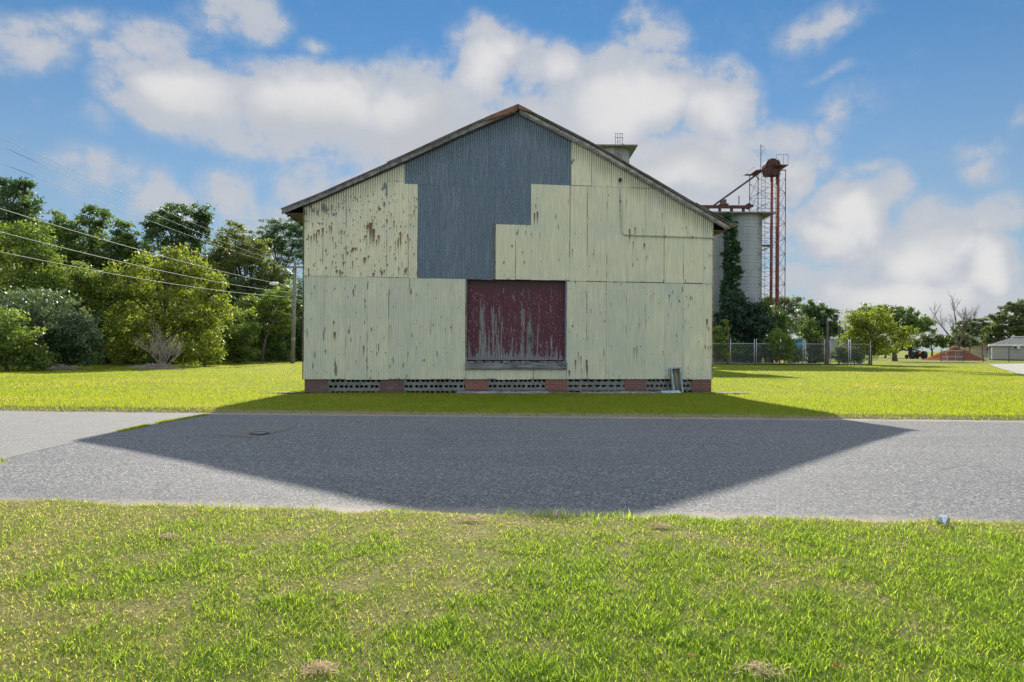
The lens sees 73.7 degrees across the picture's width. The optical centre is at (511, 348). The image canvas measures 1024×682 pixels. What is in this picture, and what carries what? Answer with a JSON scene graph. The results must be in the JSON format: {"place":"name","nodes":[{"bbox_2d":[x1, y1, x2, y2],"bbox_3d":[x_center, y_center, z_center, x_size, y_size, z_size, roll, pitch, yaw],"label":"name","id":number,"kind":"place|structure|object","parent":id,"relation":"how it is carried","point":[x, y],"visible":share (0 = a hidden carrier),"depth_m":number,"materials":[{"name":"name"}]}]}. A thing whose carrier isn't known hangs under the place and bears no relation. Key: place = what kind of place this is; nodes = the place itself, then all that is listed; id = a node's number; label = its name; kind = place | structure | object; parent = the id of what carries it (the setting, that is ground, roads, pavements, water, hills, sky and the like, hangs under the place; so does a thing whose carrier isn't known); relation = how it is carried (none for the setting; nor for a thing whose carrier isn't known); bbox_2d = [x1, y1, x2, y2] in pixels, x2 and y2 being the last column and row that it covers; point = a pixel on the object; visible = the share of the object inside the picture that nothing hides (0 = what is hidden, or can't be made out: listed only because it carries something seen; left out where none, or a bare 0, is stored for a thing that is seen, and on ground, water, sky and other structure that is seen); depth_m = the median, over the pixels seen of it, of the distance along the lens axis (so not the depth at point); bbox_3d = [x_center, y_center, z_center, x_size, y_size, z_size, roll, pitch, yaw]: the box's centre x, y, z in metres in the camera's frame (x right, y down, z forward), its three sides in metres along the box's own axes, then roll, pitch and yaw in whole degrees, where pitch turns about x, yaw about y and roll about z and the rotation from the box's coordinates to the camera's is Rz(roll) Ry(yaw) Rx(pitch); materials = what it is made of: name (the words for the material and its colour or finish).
{"place":"outdoors","nodes":[
{"label":"outdoors","id":0,"kind":"place"},
{"bbox_2d":[0,411,207,459],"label":"side street","id":1,"kind":"structure","parent":0,"point":[23,432],"depth_m":11.77,"materials":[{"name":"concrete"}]},
{"bbox_2d":[0,413,1023,522],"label":"road","id":2,"kind":"structure","parent":0,"point":[872,470],"depth_m":7.95,"materials":[{"name":"grey asphalt"}]},
{"bbox_2d":[0,413,209,462],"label":"joint grass","id":3,"kind":"structure","parent":2,"relation":"on","point":[149,425],"depth_m":12.27,"materials":[{"name":"green plant"}]},
{"bbox_2d":[197,495,260,508],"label":"grass tuft","id":4,"kind":"object","parent":2,"relation":"on","point":[230,504],"visible":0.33,"depth_m":5.70,"materials":[{"name":"green plant"}]},
{"bbox_2d":[213,425,295,436],"bbox_3d":[-4.213,1.340,11.218,0.920,0.006,1.648,0,0,0],"label":"asphalt patch","id":5,"kind":"object","parent":2,"relation":"on","point":[244,431],"visible":0.98,"depth_m":11.22,"materials":[{"name":"grey asphalt"}]},
{"bbox_2d":[250,431,269,434],"bbox_3d":[-3.997,1.357,10.799,0.310,0.074,0.310,0,0,0],"label":"manhole","id":6,"kind":"object","parent":5,"relation":"in","point":[259,432],"visible":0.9,"depth_m":10.81,"materials":[{"name":"metal"}]},
{"bbox_2d":[493,504,634,518],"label":"grass tuft","id":7,"kind":"object","parent":2,"relation":"on","point":[560,514],"visible":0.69,"depth_m":5.37,"materials":[{"name":"green plant"}]},
{"bbox_2d":[0,351,1023,681],"bbox_3d":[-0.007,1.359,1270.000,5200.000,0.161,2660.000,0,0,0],"label":"ground","id":8,"kind":"structure","parent":0,"point":[388,579],"depth_m":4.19,"materials":[{"name":"green plant"}]},
{"bbox_2d":[0,176,52,298],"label":"tree","id":9,"kind":"object","parent":8,"relation":"on","point":[12,189],"visible":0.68,"depth_m":53.30,"materials":[{"name":"green plant"}]},
{"bbox_2d":[0,252,59,315],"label":"tree","id":10,"kind":"object","parent":8,"relation":"on","point":[25,283],"depth_m":59.28,"materials":[{"name":"green plant"}]},
{"bbox_2d":[0,303,61,370],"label":"shrub","id":11,"kind":"object","parent":8,"relation":"on","point":[11,347],"visible":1,"depth_m":35.47,"materials":[{"name":"green plant"}]},
{"bbox_2d":[0,219,75,366],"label":"tree","id":12,"kind":"object","parent":8,"relation":"on","point":[9,276],"visible":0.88,"depth_m":43.36,"materials":[{"name":"green plant"}]},
{"bbox_2d":[0,283,106,367],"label":"shrub","id":13,"kind":"object","parent":8,"relation":"on","point":[45,319],"visible":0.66,"depth_m":39.15,"materials":[{"name":"green plant"}]},
{"bbox_2d":[47,364,79,368],"bbox_3d":[-25.577,0.983,38.626,2.181,0.331,1.989,0,0,-30],"label":"brush pile","id":14,"kind":"object","parent":8,"relation":"on","point":[60,367],"visible":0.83,"depth_m":38.45,"materials":[{"name":"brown wood"}]},
{"bbox_2d":[35,328,104,367],"bbox_3d":[-26.733,0.016,40.310,5.066,2.826,3.721,0,0,0],"label":"shrub","id":15,"kind":"object","parent":8,"relation":"on","point":[73,356],"visible":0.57,"depth_m":39.98,"materials":[{"name":"green plant"}]},
{"bbox_2d":[49,369,90,369],"bbox_3d":[-24.813,1.144,38.095,2.438,0.008,1.701,0,0,0],"label":"dirt patch","id":16,"kind":"object","parent":8,"relation":"on","point":[73,369],"visible":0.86,"depth_m":38.20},
{"bbox_2d":[49,299,99,363],"bbox_3d":[-33.991,-1.288,51.935,6.168,5.372,4.783,0,0,0],"label":"shrub","id":17,"kind":"object","parent":8,"relation":"on","point":[62,337],"visible":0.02,"depth_m":51.06,"materials":[{"name":"green plant"}]},
{"bbox_2d":[52,260,139,365],"bbox_3d":[-28.396,-2.268,46.320,6.636,7.340,3.897,0,0,0],"label":"tree","id":18,"kind":"object","parent":8,"relation":"on","point":[110,298],"visible":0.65,"depth_m":45.76,"materials":[{"name":"green plant"}]},
{"bbox_2d":[35,203,166,291],"bbox_3d":[-37.087,-5.777,59.818,12.984,14.266,6.299,0,0,0],"label":"tree","id":19,"kind":"object","parent":8,"relation":"on","point":[66,238],"visible":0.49,"depth_m":59.25,"materials":[{"name":"green plant"}]},
{"bbox_2d":[75,302,143,363],"bbox_3d":[-31.457,-1.446,52.875,6.866,5.700,4.719,0,0,21],"label":"shrub","id":20,"kind":"object","parent":8,"relation":"on","point":[106,343],"visible":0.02,"depth_m":52.23,"materials":[{"name":"green plant"}]},
{"bbox_2d":[56,262,198,364],"bbox_3d":[-28.025,-2.534,49.102,11.147,7.922,4.547,0,0,0],"label":"tree","id":21,"kind":"object","parent":8,"relation":"on","point":[105,358],"visible":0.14,"depth_m":49.12,"materials":[{"name":"green plant"}]},
{"bbox_2d":[122,363,176,368],"bbox_3d":[-21.536,1.002,41.105,3.439,0.357,2.558,0,0,0],"label":"brush pile","id":22,"kind":"object","parent":8,"relation":"on","point":[154,365],"visible":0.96,"depth_m":40.78,"materials":[{"name":"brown wood"}]},
{"bbox_2d":[69,242,239,365],"bbox_3d":[-24.515,-2.970,47.286,11.808,8.794,5.540,0,0,0],"label":"tree","id":23,"kind":"object","parent":8,"relation":"on","point":[199,320],"visible":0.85,"depth_m":46.41,"materials":[{"name":"green plant"}]},
{"bbox_2d":[104,249,204,359],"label":"tree","id":24,"kind":"object","parent":8,"relation":"on","point":[165,293],"depth_m":65.83,"materials":[{"name":"green plant"}]},
{"bbox_2d":[126,299,185,362],"bbox_3d":[-27.931,-1.369,54.175,6.367,5.541,4.520,0,0,0],"label":"shrub","id":25,"kind":"object","parent":8,"relation":"on","point":[159,329],"visible":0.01,"depth_m":53.74,"materials":[{"name":"green plant"}]},
{"bbox_2d":[130,316,183,364],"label":"dead shrub","id":26,"kind":"object","parent":8,"relation":"on","point":[178,350],"visible":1,"depth_m":41.84,"materials":[{"name":"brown wood"}]},
{"bbox_2d":[140,368,186,368],"bbox_3d":[-20.514,1.160,40.299,2.918,0.015,1.929,0,0,0],"label":"dirt patch","id":27,"kind":"object","parent":8,"relation":"on","point":[165,368],"visible":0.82,"depth_m":40.47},
{"bbox_2d":[158,531,180,539],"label":"grass clippings","id":28,"kind":"object","parent":8,"relation":"on","point":[168,534],"depth_m":4.61,"materials":[{"name":"plant"}]},
{"bbox_2d":[137,201,215,299],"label":"tree","id":29,"kind":"object","parent":8,"relation":"on","point":[201,217],"visible":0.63,"depth_m":68.82,"materials":[{"name":"green plant"}]},
{"bbox_2d":[160,309,231,365],"bbox_3d":[-21.616,-0.664,47.300,4.982,4.203,3.859,0,0,29],"label":"shrub","id":30,"kind":"object","parent":8,"relation":"on","point":[203,357],"visible":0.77,"depth_m":46.54,"materials":[{"name":"green plant"}]},
{"bbox_2d":[185,298,248,360],"bbox_3d":[-29.053,-2.006,65.789,7.917,6.826,4.889,0,0,26],"label":"shrub","id":31,"kind":"object","parent":8,"relation":"on","point":[219,318],"visible":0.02,"depth_m":64.80,"materials":[{"name":"green plant"}]},
{"bbox_2d":[205,306,262,362],"bbox_3d":[-22.326,-1.070,55.982,4.943,5.030,4.111,0,0,38],"label":"shrub","id":32,"kind":"object","parent":8,"relation":"on","point":[239,333],"visible":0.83,"depth_m":55.57,"materials":[{"name":"green plant"}]},
{"bbox_2d":[187,272,290,360],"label":"tree","id":33,"kind":"object","parent":8,"relation":"on","point":[238,294],"visible":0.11,"depth_m":65.82,"materials":[{"name":"green plant"}]},
{"bbox_2d":[178,254,303,359],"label":"tree","id":34,"kind":"object","parent":8,"relation":"on","point":[271,305],"visible":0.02,"depth_m":71.47,"materials":[{"name":"green plant"}]},
{"bbox_2d":[198,219,299,359],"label":"tree","id":35,"kind":"object","parent":8,"relation":"on","point":[238,256],"visible":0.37,"depth_m":68.82,"materials":[{"name":"green plant"}]},
{"bbox_2d":[230,279,292,361],"bbox_3d":[-22.054,-2.422,61.399,5.444,7.720,4.271,0,0,0],"label":"tree","id":36,"kind":"object","parent":8,"relation":"on","point":[267,301],"visible":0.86,"depth_m":60.90,"materials":[{"name":"green plant"}]},
{"bbox_2d":[250,285,297,361],"bbox_3d":[-22.784,-2.378,64.332,5.178,7.618,4.120,0,0,0],"label":"shrub","id":37,"kind":"object","parent":8,"relation":"on","point":[272,346],"visible":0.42,"depth_m":63.84,"materials":[{"name":"green plant"}]},
{"bbox_2d":[247,217,302,282],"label":"tree","id":38,"kind":"object","parent":8,"relation":"on","point":[293,231],"visible":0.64,"depth_m":81.55,"materials":[{"name":"green plant"}]},
{"bbox_2d":[269,258,302,362],"bbox_3d":[-18.552,-3.017,56.955,3.353,9.037,0.449,0,0,-2],"label":"utility pole","id":39,"kind":"object","parent":8,"relation":"on","point":[293,326],"visible":0.87,"depth_m":56.86,"materials":[{"name":"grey wood"}]},
{"bbox_2d":[0,208,292,286],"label":"power line","id":40,"kind":"object","parent":39,"relation":"attached to","point":[124,245],"visible":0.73,"depth_m":32.19,"materials":[{"name":"metal"}]},
{"bbox_2d":[1,137,297,264],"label":"power line","id":41,"kind":"object","parent":39,"relation":"attached to","point":[122,192],"visible":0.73,"depth_m":30.02,"materials":[{"name":"grey metal"}]},
{"bbox_2d":[1,252,298,299],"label":"power line","id":42,"kind":"object","parent":39,"relation":"attached to","point":[132,277],"visible":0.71,"depth_m":33.67,"materials":[{"name":"metal"}]},
{"bbox_2d":[1,232,301,296],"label":"power line","id":43,"kind":"object","parent":39,"relation":"attached to","point":[128,263],"visible":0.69,"depth_m":32.66,"materials":[{"name":"metal"}]},
{"bbox_2d":[0,145,302,272],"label":"power line","id":44,"kind":"object","parent":39,"relation":"attached to","point":[124,201],"visible":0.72,"depth_m":30.52,"materials":[{"name":"grey metal"}]},
{"bbox_2d":[2,163,301,278],"bbox_3d":[-18.219,-6.563,40.771,0.016,0.590,72.887,0,0,-3],"label":"power line","id":45,"kind":"object","parent":39,"relation":"attached to","point":[125,211],"visible":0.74,"depth_m":30.30,"materials":[{"name":"grey metal"}]},
{"bbox_2d":[283,273,303,360],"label":"tree","id":46,"kind":"object","parent":8,"relation":"on","point":[298,344],"visible":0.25,"depth_m":67.48,"materials":[{"name":"green plant"}]},
{"bbox_2d":[292,658,340,680],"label":"grass clippings","id":47,"kind":"object","parent":8,"relation":"on","point":[319,666],"depth_m":2.73,"materials":[{"name":"plant"}]},
{"bbox_2d":[454,516,486,522],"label":"grass clippings","id":48,"kind":"object","parent":8,"relation":"on","point":[469,518],"depth_m":5.11,"materials":[{"name":"plant"}]},
{"bbox_2d":[456,391,547,393],"bbox_3d":[-0.279,1.277,19.988,2.704,0.083,0.196,0,0,-8],"label":"loose board","id":49,"kind":"object","parent":8,"relation":"on","point":[472,392],"visible":0.65,"depth_m":19.92,"materials":[{"name":"grey wood"}]},
{"bbox_2d":[281,104,736,392],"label":"warehouse","id":50,"kind":"structure","parent":8,"relation":"on","point":[517,247],"depth_m":20.20,"materials":[{"name":"beige paint"}]},
{"bbox_2d":[467,279,564,359],"bbox_3d":[0.128,-0.882,20.330,2.950,2.425,0.012,0,0,-8],"label":"loading door","id":51,"kind":"structure","parent":50,"relation":"in","point":[507,319],"depth_m":20.32,"materials":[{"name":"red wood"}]},
{"bbox_2d":[596,133,637,162],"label":"tall silo","id":52,"kind":"object","parent":8,"relation":"on","point":[624,152],"visible":0.04,"depth_m":72.58,"materials":[{"name":"concrete"}]},
{"bbox_2d":[580,391,659,393],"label":"concrete kerb","id":53,"kind":"structure","parent":8,"relation":"on","point":[633,392],"depth_m":20.52,"materials":[{"name":"grey concrete"}]},
{"bbox_2d":[585,510,654,520],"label":"grass tuft","id":54,"kind":"object","parent":8,"relation":"on","point":[629,514],"visible":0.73,"depth_m":5.31,"materials":[{"name":"green plant"}]},
{"bbox_2d":[645,522,671,529],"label":"grass clippings","id":55,"kind":"object","parent":8,"relation":"on","point":[660,524],"depth_m":4.97,"materials":[{"name":"plant"}]},
{"bbox_2d":[661,390,680,392],"bbox_3d":[4.776,1.289,20.513,0.600,0.075,0.112,0,0,-14],"label":"metal strip","id":56,"kind":"object","parent":8,"relation":"on","point":[675,391],"visible":0.93,"depth_m":20.49,"materials":[{"name":"grey metal"}]},
{"bbox_2d":[669,367,683,392],"bbox_3d":[4.992,0.946,20.754,0.386,0.802,0.238,0,0,-8],"label":"leaning panel","id":57,"kind":"object","parent":8,"relation":"on","point":[676,378],"visible":0.96,"depth_m":20.77,"materials":[{"name":"blue paint"}]},
{"bbox_2d":[713,325,726,362],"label":"shrub","id":58,"kind":"object","parent":8,"relation":"on","point":[719,352],"visible":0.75,"depth_m":63.73,"materials":[{"name":"green plant"}]},
{"bbox_2d":[727,327,729,364],"bbox_3d":[19.476,-0.169,61.504,0.286,3.582,0.311,0,0,0],"label":"wooden post","id":59,"kind":"object","parent":8,"relation":"on","point":[728,348],"visible":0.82,"depth_m":61.40,"materials":[{"name":"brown wood"}]},
{"bbox_2d":[720,319,730,363],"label":"vine","id":60,"kind":"object","parent":59,"relation":"attached to","point":[724,342],"visible":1,"depth_m":61.13,"materials":[{"name":"green plant"}]},
{"bbox_2d":[714,392,744,392],"bbox_3d":[6.410,1.294,20.437,1.401,0.007,0.444,0,0,0],"label":"dirt patch","id":61,"kind":"object","parent":8,"relation":"on","point":[729,392],"visible":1,"depth_m":20.30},
{"bbox_2d":[718,212,745,308],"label":"ivy","id":62,"kind":"object","parent":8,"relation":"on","point":[732,270],"visible":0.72,"depth_m":70.72,"materials":[{"name":"green plant"}]},
{"bbox_2d":[702,196,775,362],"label":"silo group","id":63,"kind":"object","parent":8,"relation":"on","point":[749,228],"visible":0.13,"depth_m":72.68,"materials":[{"name":"metal"}]},
{"bbox_2d":[723,341,755,363],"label":"shrub","id":64,"kind":"object","parent":8,"relation":"on","point":[740,350],"visible":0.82,"depth_m":63.98,"materials":[{"name":"green plant"}]},
{"bbox_2d":[713,288,778,363],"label":"magnolia","id":65,"kind":"object","parent":8,"relation":"on","point":[750,328],"visible":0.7,"depth_m":65.61,"materials":[{"name":"green plant"}]},
{"bbox_2d":[738,341,761,363],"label":"shrub","id":66,"kind":"object","parent":8,"relation":"on","point":[750,348],"visible":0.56,"depth_m":64.31,"materials":[{"name":"green plant"}]},
{"bbox_2d":[713,145,787,362],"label":"elevator tower","id":67,"kind":"structure","parent":8,"relation":"on","point":[772,168],"depth_m":74.13,"materials":[{"name":"red metal"}]},
{"bbox_2d":[729,657,799,681],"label":"grass clippings","id":68,"kind":"object","parent":8,"relation":"on","point":[758,664],"depth_m":2.72,"materials":[{"name":"plant"}]},
{"bbox_2d":[748,340,782,362],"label":"shrub","id":69,"kind":"object","parent":8,"relation":"on","point":[765,350],"visible":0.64,"depth_m":63.73,"materials":[{"name":"green plant"}]},
{"bbox_2d":[759,299,792,362],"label":"tree","id":70,"kind":"object","parent":8,"relation":"on","point":[769,310],"visible":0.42,"depth_m":70.74,"materials":[{"name":"green plant"}]},
{"bbox_2d":[765,328,799,364],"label":"shrub","id":71,"kind":"object","parent":8,"relation":"on","point":[776,337],"visible":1,"depth_m":60.40,"materials":[{"name":"green plant"}]},
{"bbox_2d":[762,295,808,334],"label":"tree","id":72,"kind":"object","parent":8,"relation":"on","point":[791,307],"visible":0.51,"depth_m":94.49,"materials":[{"name":"green plant"}]},
{"bbox_2d":[779,335,803,359],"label":"blue shed","id":73,"kind":"structure","parent":8,"relation":"on","point":[800,343],"depth_m":92.00,"materials":[{"name":"blue metal"}]},
{"bbox_2d":[713,339,870,364],"bbox_3d":[24.479,0.353,62.010,16.222,2.563,0.140,0,0,0],"label":"chain link fence","id":74,"kind":"object","parent":8,"relation":"on","point":[763,357],"visible":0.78,"depth_m":61.99,"materials":[{"name":"metal"}]},
{"bbox_2d":[783,345,804,363],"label":"shrub","id":75,"kind":"object","parent":8,"relation":"on","point":[796,354],"visible":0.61,"depth_m":64.09,"materials":[{"name":"green plant"}]},
{"bbox_2d":[796,317,825,352],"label":"shrub","id":76,"kind":"object","parent":8,"relation":"on","point":[807,333],"visible":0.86,"depth_m":64.67,"materials":[{"name":"green plant"}]},
{"bbox_2d":[801,337,833,362],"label":"shrub","id":77,"kind":"object","parent":8,"relation":"on","point":[813,351],"visible":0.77,"depth_m":64.17,"materials":[{"name":"green plant"}]},
{"bbox_2d":[794,299,842,339],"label":"tree","id":78,"kind":"object","parent":8,"relation":"on","point":[823,314],"visible":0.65,"depth_m":110.92,"materials":[{"name":"green plant"}]},
{"bbox_2d":[825,321,829,364],"bbox_3d":[28.359,-0.440,61.420,0.442,4.222,0.411,0,0,0],"label":"wooden post","id":79,"kind":"object","parent":8,"relation":"on","point":[827,351],"visible":0.94,"depth_m":61.29,"materials":[{"name":"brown wood"}]},
{"bbox_2d":[804,336,853,357],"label":"white building","id":80,"kind":"structure","parent":8,"relation":"on","point":[834,342],"depth_m":122.00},
{"bbox_2d":[838,321,840,363],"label":"wooden post","id":81,"kind":"object","parent":8,"relation":"on","point":[839,333],"visible":0.41,"depth_m":66.94,"materials":[{"name":"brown wood"}]},
{"bbox_2d":[831,342,852,363],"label":"shrub","id":82,"kind":"object","parent":8,"relation":"on","point":[837,357],"visible":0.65,"depth_m":63.69,"materials":[{"name":"green plant"}]},
{"bbox_2d":[834,326,867,335],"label":"tree","id":83,"kind":"object","parent":8,"relation":"on","point":[842,331],"visible":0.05,"depth_m":134.66,"materials":[{"name":"green plant"}]},
{"bbox_2d":[847,350,864,363],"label":"shrub","id":84,"kind":"object","parent":8,"relation":"on","point":[856,359],"visible":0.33,"depth_m":63.92,"materials":[{"name":"green plant"}]},
{"bbox_2d":[869,326,872,364],"bbox_3d":[33.008,-0.346,62.819,0.343,4.060,0.329,0,0,0],"label":"wooden post","id":85,"kind":"object","parent":8,"relation":"on","point":[871,331],"visible":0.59,"depth_m":62.69,"materials":[{"name":"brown wood"}]},
{"bbox_2d":[834,302,919,363],"bbox_3d":[33.809,-1.249,63.047,7.402,6.017,4.146,0,0,0],"label":"tree","id":86,"kind":"object","parent":8,"relation":"on","point":[878,327],"visible":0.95,"depth_m":62.60,"materials":[{"name":"green plant"}]},
{"bbox_2d":[853,304,938,360],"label":"tree","id":87,"kind":"object","parent":8,"relation":"on","point":[924,324],"visible":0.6,"depth_m":87.45,"materials":[{"name":"green plant"}]},
{"bbox_2d":[888,338,917,352],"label":"tree","id":88,"kind":"object","parent":8,"relation":"on","point":[907,349],"visible":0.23,"depth_m":124.33,"materials":[{"name":"green plant"}]},
{"bbox_2d":[905,348,927,358],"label":"tractor","id":89,"kind":"object","parent":8,"relation":"on","point":[917,354],"visible":0.94,"depth_m":111.68,"materials":[{"name":"rubber"}]},
{"bbox_2d":[911,333,955,355],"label":"tree","id":90,"kind":"object","parent":8,"relation":"on","point":[937,340],"visible":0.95,"depth_m":117.71,"materials":[{"name":"green plant"}]},
{"bbox_2d":[937,515,949,524],"bbox_3d":[3.197,1.265,5.061,0.085,0.073,0.040,0,0,17],"label":"paper scrap","id":91,"kind":"object","parent":8,"relation":"on","point":[945,519],"visible":0.99,"depth_m":5.05,"materials":[{"name":"white paper"}]},
{"bbox_2d":[922,347,987,360],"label":"soil heap","id":92,"kind":"object","parent":8,"relation":"on","point":[937,356],"visible":0.66,"depth_m":98.46,"materials":[{"name":"red soil"}]},
{"bbox_2d":[929,294,986,360],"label":"bare tree","id":93,"kind":"object","parent":8,"relation":"on","point":[964,324],"visible":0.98,"depth_m":95.83,"materials":[{"name":"grey plant"}]},
{"bbox_2d":[945,331,983,348],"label":"tree","id":94,"kind":"object","parent":8,"relation":"on","point":[966,342],"visible":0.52,"depth_m":120.93,"materials":[{"name":"green plant"}]},
{"bbox_2d":[950,318,990,351],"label":"tree","id":95,"kind":"object","parent":8,"relation":"on","point":[976,331],"visible":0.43,"depth_m":143.99,"materials":[{"name":"green plant"}]},
{"bbox_2d":[957,338,988,357],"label":"store","id":96,"kind":"structure","parent":8,"relation":"on","point":[977,350],"depth_m":150.00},
{"bbox_2d":[941,347,1023,361],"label":"yard fence","id":97,"kind":"object","parent":8,"relation":"on","point":[963,350],"visible":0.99,"depth_m":85.00,"materials":[{"name":"metal"}]},
{"bbox_2d":[981,342,994,359],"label":"lean to","id":98,"kind":"object","parent":8,"relation":"on","point":[989,350],"visible":0.54,"depth_m":107.58,"materials":[{"name":"grey metal"}]},
{"bbox_2d":[975,298,1023,343],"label":"tree","id":99,"kind":"object","parent":8,"relation":"on","point":[997,328],"visible":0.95,"depth_m":121.06,"materials":[{"name":"green plant"}]},
{"bbox_2d":[988,336,1023,360],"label":"house","id":100,"kind":"structure","parent":8,"relation":"on","point":[1015,344],"depth_m":102.12,"materials":[{"name":"grey"}]},
{"bbox_2d":[0,360,1023,420],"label":"lawn grass","id":101,"kind":"structure","parent":0,"point":[728,397],"depth_m":18.64,"materials":[{"name":"green plant"}]},
{"bbox_2d":[0,0,1023,351],"label":"sky","id":102,"kind":"structure","parent":0,"point":[899,124],"materials":[{"name":"blue"}]},
{"bbox_2d":[989,364,1023,374],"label":"driveway","id":103,"kind":"structure","parent":0,"point":[1019,369],"depth_m":54.89,"materials":[{"name":"concrete"}]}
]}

